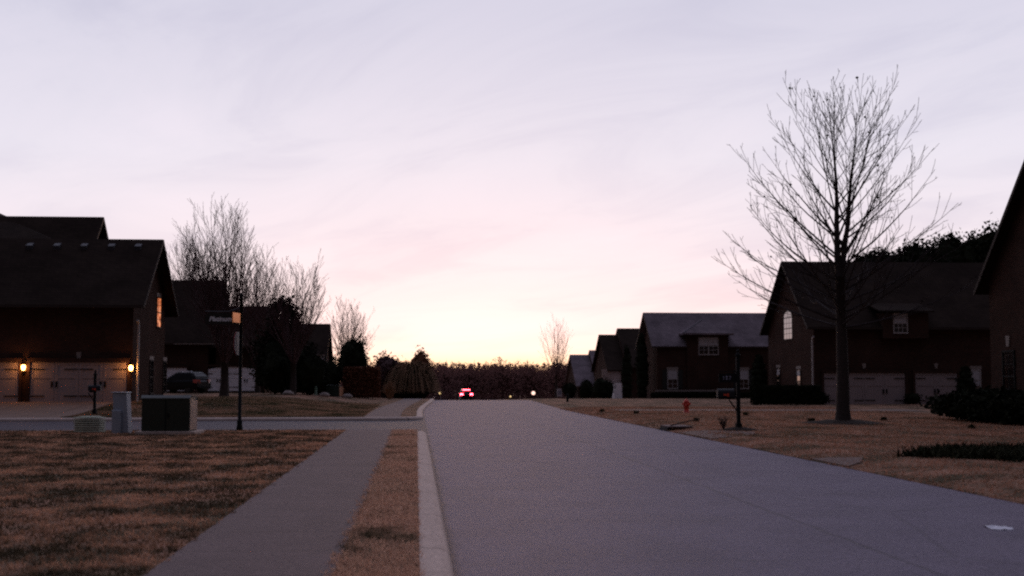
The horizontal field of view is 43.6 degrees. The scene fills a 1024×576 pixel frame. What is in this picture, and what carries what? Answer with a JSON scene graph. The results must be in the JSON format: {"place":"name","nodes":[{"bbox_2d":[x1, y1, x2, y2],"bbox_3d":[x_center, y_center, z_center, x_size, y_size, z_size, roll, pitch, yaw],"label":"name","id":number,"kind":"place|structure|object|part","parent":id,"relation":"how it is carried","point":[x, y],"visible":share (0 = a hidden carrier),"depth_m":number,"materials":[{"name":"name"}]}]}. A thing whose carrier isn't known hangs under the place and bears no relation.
{"place":"outdoors","nodes":[
{"label":"outdoors","id":0,"kind":"place"},
{"bbox_2d":[0,402,112,417],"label":"driveway","id":1,"kind":"structure","parent":0,"point":[33,409],"depth_m":59.93,"materials":[{"name":"concrete"}]},
{"bbox_2d":[0,421,414,429],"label":"side street","id":2,"kind":"structure","parent":0,"point":[227,425],"depth_m":48.34,"materials":[{"name":"grey asphalt"}]},
{"bbox_2d":[60,396,379,417],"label":"grass","id":3,"kind":"structure","parent":0,"point":[315,408],"depth_m":62.72,"materials":[{"name":"brown plant"}]},
{"bbox_2d":[144,399,420,575],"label":"sidewalk","id":4,"kind":"structure","parent":0,"point":[292,521],"depth_m":14.38,"materials":[{"name":"concrete"}]},
{"bbox_2d":[384,381,396,398],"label":"ornamental grass","id":5,"kind":"object","parent":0,"point":[389,391],"depth_m":105.02,"materials":[{"name":"plant"}]},
{"bbox_2d":[0,384,1023,575],"bbox_3d":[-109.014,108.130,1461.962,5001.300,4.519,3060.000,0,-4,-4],"label":"ground","id":6,"kind":"structure","parent":0,"point":[410,410],"depth_m":24.48,"materials":[{"name":"brown plant"}]},
{"bbox_2d":[0,213,178,401],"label":"brick house","id":7,"kind":"structure","parent":6,"relation":"on","point":[82,299],"depth_m":65.20,"materials":[{"name":"brown brick"}]},
{"bbox_2d":[0,362,18,401],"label":"garage door","id":8,"kind":"structure","parent":7,"relation":"in","point":[9,371],"depth_m":64.36,"materials":[{"name":"paint"}]},
{"bbox_2d":[21,362,25,372],"bbox_3d":[-24.562,4.003,64.372,0.240,0.583,0.301,0,-4,-4],"label":"wall lantern","id":9,"kind":"object","parent":7,"relation":"attached to","point":[23,366],"depth_m":64.27,"materials":[{"name":"glass"}]},
{"bbox_2d":[30,362,126,401],"bbox_3d":[-21.873,4.778,64.623,4.792,2.068,0.140,0,-4,-4],"label":"garage door","id":10,"kind":"structure","parent":7,"relation":"in","point":[49,381],"depth_m":64.60,"materials":[{"name":"paint"}]},
{"bbox_2d":[129,363,132,373],"bbox_3d":[-19.275,4.055,64.765,0.240,0.583,0.301,0,-4,-4],"label":"wall lantern","id":11,"kind":"object","parent":7,"relation":"attached to","point":[131,367],"depth_m":64.66,"materials":[{"name":"glass"}]},
{"bbox_2d":[149,356,153,393],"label":"window","id":12,"kind":"structure","parent":7,"relation":"in","point":[151,358],"depth_m":69.51,"materials":[{"name":"black glass"}]},
{"bbox_2d":[156,293,161,328],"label":"window","id":13,"kind":"structure","parent":7,"relation":"in","point":[159,296],"depth_m":71.56,"materials":[{"name":"orange glass"}]},
{"bbox_2d":[162,357,166,393],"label":"window","id":14,"kind":"structure","parent":7,"relation":"in","point":[164,387],"depth_m":73.14,"materials":[{"name":"black glass"}]},
{"bbox_2d":[73,416,105,432],"bbox_3d":[-12.724,4.167,38.559,0.941,0.600,0.728,1,-4,-12],"label":"slatted cover","id":15,"kind":"object","parent":6,"relation":"on","point":[89,424],"visible":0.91,"depth_m":38.31,"materials":[{"name":"green plastic"}]},
{"bbox_2d":[88,370,101,414],"bbox_3d":[-18.630,4.691,57.072,0.580,2.090,0.238,0,-4,-4],"label":"mailbox","id":16,"kind":"object","parent":6,"relation":"on","point":[94,388],"visible":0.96,"depth_m":57.01,"materials":[{"name":"black metal"}]},
{"bbox_2d":[111,392,131,433],"bbox_3d":[-11.696,3.781,38.309,0.549,1.335,0.480,0,-4,5],"label":"utility pedestal","id":17,"kind":"object","parent":6,"relation":"on","point":[121,418],"visible":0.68,"depth_m":38.19,"materials":[{"name":"grey paint"}]},
{"bbox_2d":[135,395,204,434],"bbox_3d":[-10.107,3.817,37.874,1.750,1.300,1.240,0,-4,-1],"label":"transformer box","id":18,"kind":"object","parent":6,"relation":"on","point":[170,414],"visible":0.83,"depth_m":37.41,"materials":[{"name":"green metal"}]},
{"bbox_2d":[0,429,346,575],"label":"grass","id":19,"kind":"structure","parent":6,"relation":"on","point":[13,437],"depth_m":19.80,"materials":[{"name":"brown plant"}]},
{"bbox_2d":[167,371,210,392],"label":"parked car","id":20,"kind":"object","parent":6,"relation":"on","point":[191,381],"visible":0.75,"depth_m":102.94,"materials":[{"name":"black paint"}]},
{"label":"side window","id":21,"kind":"part","parent":20,"relation":"part of","materials":[{"name":"black glass"}]},
{"bbox_2d":[167,222,227,279],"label":"bare tree","id":22,"kind":"object","parent":6,"relation":"on","point":[181,263],"visible":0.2,"depth_m":135.77,"materials":[{"name":"brown plant"}]},
{"bbox_2d":[0,399,433,421],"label":"kerb","id":23,"kind":"structure","parent":6,"relation":"on","point":[420,410],"depth_m":53.73,"materials":[{"name":"concrete"}]},
{"bbox_2d":[164,280,271,392],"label":"brick house","id":24,"kind":"structure","parent":6,"relation":"on","point":[186,348],"depth_m":116.35,"materials":[{"name":"brown brick"}]},
{"bbox_2d":[167,368,186,390],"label":"garage door","id":25,"kind":"structure","parent":24,"relation":"in","point":[170,371],"depth_m":115.72,"materials":[{"name":"white paint"}]},
{"bbox_2d":[208,367,254,390],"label":"garage door","id":26,"kind":"structure","parent":24,"relation":"in","point":[214,374],"depth_m":116.29,"materials":[{"name":"white paint"}]},
{"bbox_2d":[205,292,242,430],"bbox_3d":[-8.898,2.361,40.351,1.274,4.460,0.979,-3,-5,35],"label":"street sign","id":27,"kind":"object","parent":6,"relation":"on","point":[224,318],"visible":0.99,"depth_m":40.41,"materials":[{"name":"black metal"}]},
{"bbox_2d":[0,429,453,575],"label":"kerb","id":28,"kind":"structure","parent":6,"relation":"on","point":[436,561],"depth_m":14.40,"materials":[{"name":"concrete"}]},
{"bbox_2d":[172,196,284,396],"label":"bare tree","id":29,"kind":"object","parent":6,"relation":"on","point":[223,335],"visible":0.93,"depth_m":84.41,"materials":[{"name":"brown plant"}]},
{"bbox_2d":[230,242,296,392],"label":"bare tree","id":30,"kind":"object","parent":6,"relation":"on","point":[257,387],"visible":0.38,"depth_m":106.24,"materials":[{"name":"brown plant"}]},
{"bbox_2d":[255,348,290,394],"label":"evergreen bush","id":31,"kind":"object","parent":6,"relation":"on","point":[274,373],"visible":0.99,"depth_m":95.15,"materials":[{"name":"green plant"}]},
{"bbox_2d":[243,294,319,393],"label":"evergreen tree","id":32,"kind":"object","parent":6,"relation":"on","point":[272,343],"visible":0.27,"depth_m":99.11,"materials":[{"name":"green plant"}]},
{"bbox_2d":[282,390,293,394],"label":"stone","id":33,"kind":"object","parent":6,"relation":"on","point":[287,392],"visible":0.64,"depth_m":92.52,"materials":[{"name":"grey stone"}]},
{"bbox_2d":[249,249,329,394],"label":"bare tree","id":34,"kind":"object","parent":6,"relation":"on","point":[294,355],"visible":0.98,"depth_m":94.67,"materials":[{"name":"brown plant"}]},
{"bbox_2d":[289,347,334,394],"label":"evergreen bush","id":35,"kind":"object","parent":6,"relation":"on","point":[310,371],"visible":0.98,"depth_m":97.20,"materials":[{"name":"green plant"}]},
{"bbox_2d":[297,324,332,392],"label":"brick house","id":36,"kind":"structure","parent":6,"relation":"on","point":[321,338],"depth_m":156.05,"materials":[{"name":"brown brick"}]},
{"bbox_2d":[314,386,317,395],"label":"cable pedestal","id":37,"kind":"object","parent":6,"relation":"on","point":[315,390],"visible":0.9,"depth_m":96.78,"materials":[{"name":"green plastic"}]},
{"bbox_2d":[319,392,329,396],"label":"stone","id":38,"kind":"object","parent":6,"relation":"on","point":[324,394],"visible":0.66,"depth_m":95.63,"materials":[{"name":"grey stone"}]},
{"bbox_2d":[322,357,343,391],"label":"evergreen bush","id":39,"kind":"object","parent":6,"relation":"on","point":[335,371],"visible":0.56,"depth_m":102.52,"materials":[{"name":"green plant"}]},
{"bbox_2d":[326,385,342,396],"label":"utility box","id":40,"kind":"object","parent":6,"relation":"on","point":[335,391],"visible":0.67,"depth_m":98.51,"materials":[{"name":"green metal"}]},
{"bbox_2d":[342,394,352,397],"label":"stone","id":41,"kind":"object","parent":6,"relation":"on","point":[347,396],"visible":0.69,"depth_m":97.76,"materials":[{"name":"grey stone"}]},
{"bbox_2d":[326,330,370,385],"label":"round tree","id":42,"kind":"object","parent":6,"relation":"on","point":[353,353],"visible":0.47,"depth_m":129.88,"materials":[{"name":"green plant"}]},
{"bbox_2d":[324,296,379,356],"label":"bare tree","id":43,"kind":"object","parent":6,"relation":"on","point":[347,337],"visible":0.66,"depth_m":138.96,"materials":[{"name":"brown plant"}]},
{"bbox_2d":[343,366,380,398],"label":"hedge","id":44,"kind":"object","parent":6,"relation":"on","point":[362,382],"visible":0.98,"depth_m":101.97,"materials":[{"name":"red plant"}]},
{"bbox_2d":[320,429,426,575],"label":"grass","id":45,"kind":"structure","parent":6,"relation":"on","point":[403,442],"depth_m":14.40,"materials":[{"name":"plant"}]},
{"bbox_2d":[370,349,403,397],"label":"round tree","id":46,"kind":"object","parent":6,"relation":"on","point":[384,362],"visible":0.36,"depth_m":139.91,"materials":[{"name":"green plant"}]},
{"bbox_2d":[381,357,444,398],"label":"arching shrub","id":47,"kind":"object","parent":6,"relation":"on","point":[411,380],"visible":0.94,"depth_m":126.00,"materials":[{"name":"brown plant"}]},
{"bbox_2d":[411,345,434,398],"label":"round tree","id":48,"kind":"object","parent":6,"relation":"on","point":[421,355],"visible":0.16,"depth_m":151.15,"materials":[{"name":"green plant"}]},
{"bbox_2d":[340,356,567,399],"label":"woods","id":49,"kind":"object","parent":6,"relation":"on","point":[493,381],"visible":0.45,"depth_m":302.22,"materials":[{"name":"brown plant"}]},
{"bbox_2d":[539,317,571,398],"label":"bare tree","id":50,"kind":"object","parent":6,"relation":"on","point":[557,357],"visible":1,"depth_m":205.52,"materials":[{"name":"brown plant"}]},
{"bbox_2d":[557,389,561,398],"bbox_3d":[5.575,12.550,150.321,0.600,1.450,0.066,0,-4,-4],"label":"mailbox","id":51,"kind":"object","parent":6,"relation":"on","point":[559,391],"visible":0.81,"depth_m":150.31,"materials":[{"name":"stone"}]},
{"bbox_2d":[561,382,577,398],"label":"evergreen bush","id":52,"kind":"object","parent":6,"relation":"on","point":[570,389],"visible":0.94,"depth_m":146.01,"materials":[{"name":"green plant"}]},
{"bbox_2d":[564,350,594,398],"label":"brick house","id":53,"kind":"structure","parent":6,"relation":"on","point":[579,367],"depth_m":221.46,"materials":[{"name":"grey"}]},
{"bbox_2d":[577,378,592,398],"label":"boxwood","id":54,"kind":"object","parent":6,"relation":"on","point":[584,389],"visible":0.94,"depth_m":143.05,"materials":[{"name":"green plant"}]},
{"bbox_2d":[589,376,616,398],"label":"boxwood","id":55,"kind":"object","parent":6,"relation":"on","point":[602,388],"visible":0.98,"depth_m":140.96,"materials":[{"name":"green plant"}]},
{"bbox_2d":[591,328,639,398],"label":"brick house","id":56,"kind":"structure","parent":6,"relation":"on","point":[608,356],"depth_m":162.44,"materials":[{"name":"brown brick"}]},
{"bbox_2d":[621,345,634,398],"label":"narrow evergreen","id":57,"kind":"object","parent":6,"relation":"on","point":[626,380],"visible":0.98,"depth_m":134.62,"materials":[{"name":"green plant"}]},
{"bbox_2d":[634,333,650,398],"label":"narrow evergreen","id":58,"kind":"object","parent":6,"relation":"on","point":[642,368],"visible":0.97,"depth_m":119.65,"materials":[{"name":"green plant"}]},
{"bbox_2d":[660,425,692,430],"bbox_3d":[5.573,4.797,43.506,0.860,0.250,1.400,0,-4,-4],"label":"storm drain","id":59,"kind":"object","parent":6,"relation":"on","point":[666,427],"visible":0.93,"depth_m":42.85,"materials":[{"name":"concrete"}]},
{"bbox_2d":[670,418,698,425],"bbox_3d":[5.796,4.500,42.940,0.994,0.276,0.038,-1,-4,20],"label":"stick","id":60,"kind":"object","parent":6,"relation":"on","point":[684,422],"visible":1,"depth_m":42.93,"materials":[{"name":"brown wood"}]},
{"bbox_2d":[682,398,690,412],"bbox_3d":[8.463,5.714,62.030,0.440,0.730,0.386,2,-4,-24],"label":"fire hydrant","id":61,"kind":"object","parent":6,"relation":"on","point":[686,404],"visible":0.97,"depth_m":61.95,"materials":[{"name":"red metal"}]},
{"bbox_2d":[650,392,750,398],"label":"hedge","id":62,"kind":"object","parent":6,"relation":"on","point":[663,395],"visible":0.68,"depth_m":116.19,"materials":[{"name":"green plant"}]},
{"bbox_2d":[635,313,768,398],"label":"brick house","id":63,"kind":"structure","parent":6,"relation":"on","point":[692,352],"depth_m":118.63,"materials":[{"name":"brown brick"}]},
{"bbox_2d":[667,367,677,388],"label":"window","id":64,"kind":"structure","parent":63,"relation":"in","point":[672,375],"depth_m":118.12,"materials":[{"name":"white glass"}]},
{"bbox_2d":[698,337,718,354],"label":"window","id":65,"kind":"structure","parent":63,"relation":"in","point":[706,345],"depth_m":118.29,"materials":[{"name":"white glass"}]},
{"bbox_2d":[740,367,748,388],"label":"window","id":66,"kind":"structure","parent":63,"relation":"in","point":[744,374],"depth_m":118.61,"materials":[{"name":"white glass"}]},
{"bbox_2d":[680,430,754,438],"bbox_3d":[6.462,4.477,38.870,1.880,0.218,4.600,0,-4,-4],"label":"driveway apron","id":67,"kind":"object","parent":6,"relation":"on","point":[706,434],"visible":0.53,"depth_m":38.82,"materials":[{"name":"concrete"}]},
{"bbox_2d":[717,417,727,429],"bbox_3d":[6.645,4.244,40.418,0.319,0.484,0.420,0,-4,-4],"label":"dry shrub","id":68,"kind":"object","parent":6,"relation":"on","point":[721,422],"visible":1,"depth_m":40.41,"materials":[{"name":"brown plant"}]},
{"bbox_2d":[716,349,756,430],"bbox_3d":[7.195,3.274,40.721,1.500,2.690,1.500,0,-4,-4],"label":"mailbox","id":69,"kind":"object","parent":6,"relation":"on","point":[729,394],"visible":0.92,"depth_m":40.66,"materials":[{"name":"black metal"}]},
{"bbox_2d":[747,354,768,390],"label":"narrow evergreen","id":70,"kind":"object","parent":6,"relation":"on","point":[759,372],"visible":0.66,"depth_m":93.07,"materials":[{"name":"green plant"}]},
{"bbox_2d":[749,384,821,404],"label":"hedge","id":71,"kind":"object","parent":6,"relation":"on","point":[777,394],"visible":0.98,"depth_m":81.11,"materials":[{"name":"green plant"}]},
{"bbox_2d":[560,406,1023,502],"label":"grass","id":72,"kind":"structure","parent":6,"relation":"on","point":[778,420],"depth_m":39.87,"materials":[{"name":"plant"}]},
{"bbox_2d":[821,392,829,403],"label":"evergreen bush","id":73,"kind":"object","parent":6,"relation":"on","point":[824,398],"visible":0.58,"depth_m":82.06,"materials":[{"name":"green plant"}]},
{"bbox_2d":[812,457,861,466],"bbox_3d":[6.861,3.580,26.196,0.780,0.195,2.400,0,-4,-4],"label":"driveway apron","id":74,"kind":"object","parent":6,"relation":"on","point":[841,461],"visible":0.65,"depth_m":26.25,"materials":[{"name":"concrete"}]},
{"bbox_2d":[711,66,977,424],"bbox_3d":[12.179,-1.531,47.418,9.937,13.333,10.132,0,-4,-4],"label":"bare tree","id":75,"kind":"object","parent":6,"relation":"on","point":[842,413],"visible":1,"depth_m":47.15,"materials":[{"name":"brown plant"}]},
{"bbox_2d":[760,261,991,403],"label":"brick house","id":76,"kind":"structure","parent":6,"relation":"on","point":[930,351],"depth_m":84.41,"materials":[{"name":"brown brick"}]},
{"bbox_2d":[776,365,780,384],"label":"window","id":77,"kind":"structure","parent":76,"relation":"in","point":[778,367],"depth_m":91.72,"materials":[{"name":"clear glass"}]},
{"bbox_2d":[783,310,792,339],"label":"window","id":78,"kind":"structure","parent":76,"relation":"in","point":[787,321],"depth_m":89.60,"materials":[{"name":"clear glass"}]},
{"bbox_2d":[796,366,800,384],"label":"window","id":79,"kind":"structure","parent":76,"relation":"in","point":[798,368],"depth_m":86.90,"materials":[{"name":"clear glass"}]},
{"bbox_2d":[824,373,904,403],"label":"garage door","id":80,"kind":"structure","parent":76,"relation":"in","point":[864,388],"depth_m":83.66,"materials":[{"name":"paint"}]},
{"bbox_2d":[893,313,907,333],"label":"window","id":81,"kind":"structure","parent":76,"relation":"in","point":[900,326],"depth_m":83.62,"materials":[{"name":"white glass"}]},
{"bbox_2d":[915,373,956,403],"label":"garage door","id":82,"kind":"structure","parent":76,"relation":"in","point":[928,384],"depth_m":84.00,"materials":[{"name":"paint"}]},
{"bbox_2d":[970,366,981,388],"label":"window","id":83,"kind":"structure","parent":76,"relation":"in","point":[976,370],"depth_m":84.29,"materials":[{"name":"white glass"}]},
{"bbox_2d":[848,246,906,261],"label":"evergreen tree","id":84,"kind":"object","parent":6,"relation":"on","point":[870,255],"visible":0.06,"depth_m":120.68,"materials":[{"name":"green plant"}]},
{"bbox_2d":[903,393,922,403],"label":"evergreen bush","id":85,"kind":"object","parent":6,"relation":"on","point":[910,398],"visible":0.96,"depth_m":82.56,"materials":[{"name":"green plant"}]},
{"bbox_2d":[896,238,947,261],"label":"evergreen tree","id":86,"kind":"object","parent":6,"relation":"on","point":[917,249],"visible":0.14,"depth_m":124.85,"materials":[{"name":"green plant"}]},
{"bbox_2d":[927,228,985,262],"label":"evergreen tree","id":87,"kind":"object","parent":6,"relation":"on","point":[965,253],"visible":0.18,"depth_m":128.97,"materials":[{"name":"green plant"}]},
{"bbox_2d":[892,441,1023,461],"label":"grass","id":88,"kind":"structure","parent":6,"relation":"on","point":[1007,451],"depth_m":26.32,"materials":[{"name":"plant"}]},
{"bbox_2d":[954,365,977,390],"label":"evergreen bush","id":89,"kind":"object","parent":6,"relation":"on","point":[965,380],"visible":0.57,"depth_m":81.42,"materials":[{"name":"green plant"}]},
{"bbox_2d":[914,383,1023,425],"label":"evergreen bush","id":90,"kind":"object","parent":6,"relation":"on","point":[1002,405],"visible":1,"depth_m":47.24,"materials":[{"name":"green plant"}]},
{"bbox_2d":[967,424,975,428],"bbox_3d":[15.017,4.536,41.861,0.291,0.187,0.348,2,-4,-24],"label":"weed tuft","id":91,"kind":"object","parent":6,"relation":"on","point":[971,426],"visible":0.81,"depth_m":41.80,"materials":[{"name":"green plant"}]},
{"bbox_2d":[960,212,998,262],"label":"evergreen tree","id":92,"kind":"object","parent":6,"relation":"on","point":[984,240],"visible":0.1,"depth_m":133.50,"materials":[{"name":"green plant"}]},
{"bbox_2d":[973,161,1023,390],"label":"brick house","id":93,"kind":"structure","parent":6,"relation":"on","point":[1000,282],"depth_m":49.47,"materials":[{"name":"brown brick"}]},
{"bbox_2d":[1001,350,1015,390],"bbox_3d":[19.177,3.426,49.426,0.110,2.040,1.020,0,-4,-4],"label":"window","id":94,"kind":"structure","parent":93,"relation":"in","point":[1008,356],"depth_m":49.46,"materials":[{"name":"black glass"}]},
{"bbox_2d":[0,0,1023,369],"label":"sky","id":95,"kind":"structure","parent":0,"point":[472,175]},
{"bbox_2d":[415,397,1023,575],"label":"road","id":96,"kind":"structure","parent":0,"point":[528,488],"depth_m":17.01,"materials":[{"name":"grey asphalt"}]},
{"bbox_2d":[458,389,472,399],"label":"moving car","id":97,"kind":"object","parent":96,"relation":"on","point":[466,394],"visible":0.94,"depth_m":193.20,"materials":[{"name":"red paint"}]},
{"bbox_2d":[984,525,1013,529],"bbox_3d":[5.643,2.771,14.853,0.245,0.034,0.320,0,-4,3],"label":"paper sheet","id":98,"kind":"object","parent":96,"relation":"on","point":[998,527],"visible":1,"depth_m":14.79,"materials":[{"name":"white paper"}]},
{"bbox_2d":[612,409,921,410],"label":"driveway","id":99,"kind":"structure","parent":0,"point":[771,410],"depth_m":65.90,"materials":[{"name":"concrete"}]}
]}

